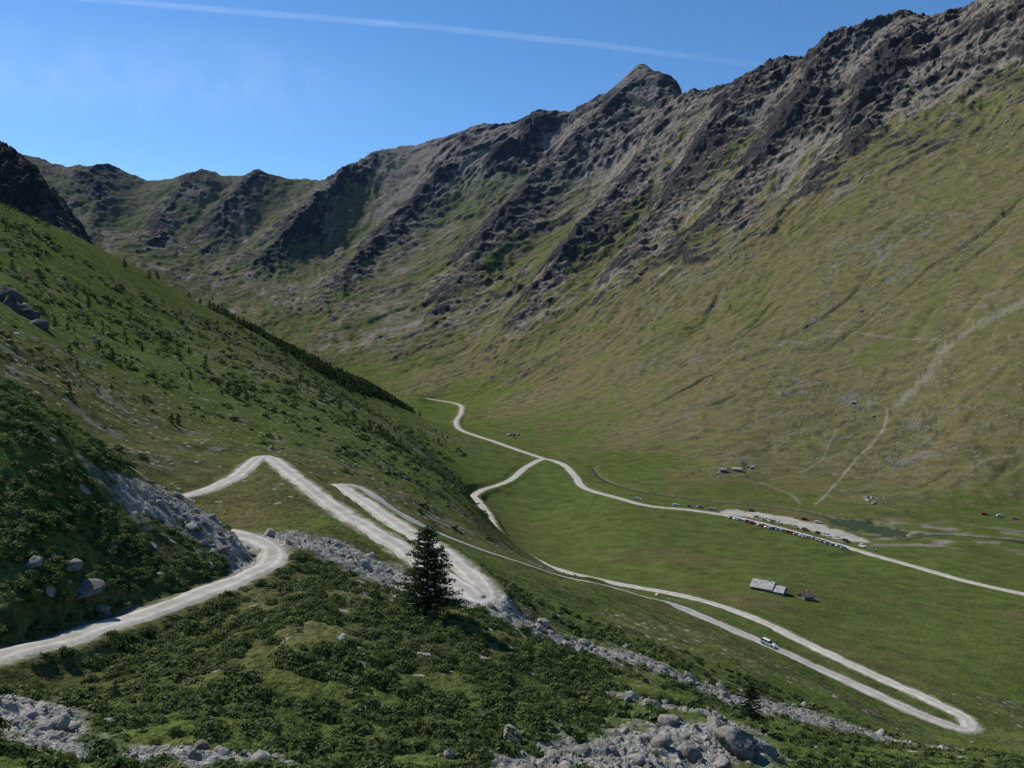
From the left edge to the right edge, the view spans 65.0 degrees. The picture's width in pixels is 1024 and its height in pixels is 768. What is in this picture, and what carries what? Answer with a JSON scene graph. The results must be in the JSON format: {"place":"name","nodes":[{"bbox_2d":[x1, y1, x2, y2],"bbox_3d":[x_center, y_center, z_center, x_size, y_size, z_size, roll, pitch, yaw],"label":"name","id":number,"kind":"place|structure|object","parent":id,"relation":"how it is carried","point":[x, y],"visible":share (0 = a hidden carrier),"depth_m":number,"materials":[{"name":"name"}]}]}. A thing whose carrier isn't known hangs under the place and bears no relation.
{"place":"outdoors","nodes":[
{"label":"outdoors","id":0,"kind":"place"},
{"bbox_2d":[426,398,545,458],"bbox_3d":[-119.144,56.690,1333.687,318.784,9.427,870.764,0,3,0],"label":"gravel road","id":1,"kind":"structure","parent":0,"point":[457,418],"depth_m":1152.79,"materials":[{"name":"grey gravel"}]},
{"bbox_2d":[0,0,976,180],"label":"sky","id":2,"kind":"structure","parent":0,"point":[149,90],"materials":[{"name":"blue"}]},
{"bbox_2d":[0,0,1023,767],"bbox_3d":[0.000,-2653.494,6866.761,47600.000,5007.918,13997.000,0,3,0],"label":"terrain","id":3,"kind":"structure","parent":0,"point":[494,280],"depth_m":956.01,"materials":[{"name":"green plant"}]},
{"bbox_2d":[0,285,23,303],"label":"boulder","id":4,"kind":"object","parent":3,"relation":"on","point":[5,291],"visible":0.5,"depth_m":297.91,"materials":[{"name":"grey stone"}]},
{"bbox_2d":[3,295,24,310],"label":"boulder","id":5,"kind":"object","parent":3,"relation":"on","point":[12,302],"visible":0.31,"depth_m":293.96,"materials":[{"name":"grey stone"}]},
{"bbox_2d":[16,308,40,319],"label":"boulder","id":6,"kind":"object","parent":3,"relation":"on","point":[30,313],"visible":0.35,"depth_m":292.85,"materials":[{"name":"grey stone"}]},
{"bbox_2d":[23,555,42,568],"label":"boulder","id":7,"kind":"object","parent":3,"relation":"on","point":[34,561],"visible":0.94,"depth_m":72.52,"materials":[{"name":"grey stone"}]},
{"bbox_2d":[30,319,48,329],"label":"boulder","id":8,"kind":"object","parent":3,"relation":"on","point":[42,324],"visible":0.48,"depth_m":286.56,"materials":[{"name":"grey stone"}]},
{"bbox_2d":[65,558,83,571],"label":"boulder","id":9,"kind":"object","parent":3,"relation":"on","point":[76,564],"visible":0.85,"depth_m":76.42,"materials":[{"name":"grey stone"}]},
{"bbox_2d":[74,578,105,599],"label":"boulder","id":10,"kind":"object","parent":3,"relation":"on","point":[91,587],"visible":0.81,"depth_m":75.84,"materials":[{"name":"grey stone"}]},
{"bbox_2d":[94,603,110,613],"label":"boulder","id":11,"kind":"object","parent":3,"relation":"on","point":[101,608],"visible":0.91,"depth_m":76.83,"materials":[{"name":"grey stone"}]},
{"bbox_2d":[98,610,111,617],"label":"boulder","id":12,"kind":"object","parent":3,"relation":"on","point":[108,614],"visible":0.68,"depth_m":77.13,"materials":[{"name":"grey stone"}]},
{"bbox_2d":[109,680,122,695],"bbox_3d":[-26.266,20.375,53.182,1.245,1.672,1.054,1,3,19],"label":"pine tree","id":13,"kind":"object","parent":3,"relation":"on","point":[116,687],"visible":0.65,"depth_m":53.15,"materials":[{"name":"green plant"}]},
{"bbox_2d":[0,204,473,503],"bbox_3d":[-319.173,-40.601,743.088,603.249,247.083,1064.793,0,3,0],"label":"distant conifers","id":14,"kind":"object","parent":3,"relation":"on","point":[360,385],"visible":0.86,"depth_m":695.88,"materials":[{"name":"green plant"}]},
{"bbox_2d":[0,202,493,569],"bbox_3d":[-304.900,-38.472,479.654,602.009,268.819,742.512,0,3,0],"label":"alpine shrubs","id":15,"kind":"object","parent":3,"relation":"on","point":[242,381],"visible":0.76,"depth_m":414.60,"materials":[{"name":"green plant"}]},
{"bbox_2d":[0,377,615,767],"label":"alpine shrubs","id":16,"kind":"object","parent":3,"relation":"on","point":[146,663],"visible":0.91,"depth_m":66.73,"materials":[{"name":"green plant"}]},
{"bbox_2d":[392,524,467,616],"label":"pine tree","id":17,"kind":"object","parent":3,"relation":"on","point":[435,577],"visible":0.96,"depth_m":86.45,"materials":[{"name":"green plant"}]},
{"bbox_2d":[444,749,456,758],"bbox_3d":[-3.694,21.986,47.297,0.790,1.090,1.057,3,4,41],"label":"boulder","id":18,"kind":"object","parent":3,"relation":"on","point":[449,754],"visible":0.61,"depth_m":47.01,"materials":[{"name":"grey stone"}]},
{"bbox_2d":[0,464,979,767],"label":"scree rocks","id":19,"kind":"object","parent":3,"relation":"on","point":[62,724],"visible":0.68,"depth_m":65.25,"materials":[{"name":"grey stone"}]},
{"bbox_2d":[0,113,1019,767],"bbox_3d":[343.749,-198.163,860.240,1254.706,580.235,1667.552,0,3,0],"label":"scattered rocks","id":20,"kind":"object","parent":3,"relation":"on","point":[340,637],"visible":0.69,"depth_m":318.75,"materials":[{"name":"grey stone"}]},
{"bbox_2d":[616,692,632,701],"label":"boulder","id":21,"kind":"object","parent":3,"relation":"on","point":[626,697],"visible":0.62,"depth_m":75.47,"materials":[{"name":"grey stone"}]},
{"bbox_2d":[639,698,660,708],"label":"boulder","id":22,"kind":"object","parent":3,"relation":"on","point":[648,699],"visible":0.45,"depth_m":73.84,"materials":[{"name":"grey stone"}]},
{"bbox_2d":[677,741,702,760],"bbox_3d":[13.604,28.268,61.619,1.624,1.535,1.995,-3,4,-41],"label":"boulder","id":23,"kind":"object","parent":3,"relation":"on","point":[689,751],"visible":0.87,"depth_m":61.14,"materials":[{"name":"grey stone"}]},
{"bbox_2d":[704,716,723,731],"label":"boulder","id":24,"kind":"object","parent":3,"relation":"on","point":[713,723],"visible":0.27,"depth_m":67.90,"materials":[{"name":"grey stone"}]},
{"bbox_2d":[718,467,726,471],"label":"stone hut","id":25,"kind":"object","parent":3,"relation":"on","point":[723,469],"visible":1,"depth_m":793.88,"materials":[{"name":"stone"}]},
{"bbox_2d":[714,725,757,759],"bbox_3d":[18.173,29.128,64.686,2.975,3.314,3.388,-2,4,-30],"label":"boulder","id":26,"kind":"object","parent":3,"relation":"on","point":[738,742],"visible":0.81,"depth_m":63.94,"materials":[{"name":"grey stone"}]},
{"bbox_2d":[732,466,741,471],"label":"stone hut","id":27,"kind":"object","parent":3,"relation":"on","point":[738,469],"visible":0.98,"depth_m":804.00,"materials":[{"name":"stone"}]},
{"bbox_2d":[470,562,1023,767],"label":"alpine shrubs","id":28,"kind":"object","parent":3,"relation":"on","point":[853,740],"visible":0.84,"depth_m":98.36,"materials":[{"name":"green plant"}]},
{"bbox_2d":[747,464,754,469],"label":"stone hut","id":29,"kind":"object","parent":3,"relation":"on","point":[750,467],"visible":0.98,"depth_m":814.58,"materials":[{"name":"stone"}]},
{"bbox_2d":[734,680,768,720],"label":"pine tree","id":30,"kind":"object","parent":3,"relation":"on","point":[751,696],"visible":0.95,"depth_m":93.92,"materials":[{"name":"green plant"}]},
{"bbox_2d":[754,739,777,758],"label":"boulder","id":31,"kind":"object","parent":3,"relation":"on","point":[764,746],"visible":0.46,"depth_m":65.36,"materials":[{"name":"grey stone"}]},
{"bbox_2d":[749,578,788,595],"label":"stone farmhouse","id":32,"kind":"object","parent":3,"relation":"on","point":[769,586],"visible":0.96,"depth_m":366.63,"materials":[{"name":"stone"}]},
{"bbox_2d":[797,590,814,600],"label":"stone hut","id":33,"kind":"object","parent":3,"relation":"on","point":[806,595],"visible":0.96,"depth_m":360.35,"materials":[{"name":"grey stone"}]},
{"bbox_2d":[0,455,1023,732],"bbox_3d":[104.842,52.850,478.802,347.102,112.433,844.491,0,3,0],"label":"gravel road","id":34,"kind":"structure","parent":0,"point":[476,585],"depth_m":168.18,"materials":[{"name":"grey gravel"}]},
{"bbox_2d":[760,637,776,647],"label":"white car","id":35,"kind":"object","parent":34,"relation":"on","point":[768,642],"visible":1,"depth_m":247.56,"materials":[{"name":"paint"}]},
{"bbox_2d":[590,468,839,521],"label":"stream","id":36,"kind":"structure","parent":0,"point":[595,474],"depth_m":698.18,"materials":[{"name":"grey liquid"}]},
{"bbox_2d":[821,516,930,539],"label":"pond","id":37,"kind":"structure","parent":0,"point":[854,525],"depth_m":583.38,"materials":[{"name":"green liquid"}]},
{"bbox_2d":[904,534,1023,542],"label":"stream","id":38,"kind":"structure","parent":0,"point":[1013,540],"depth_m":553.86,"materials":[{"name":"grey liquid"}]}
]}

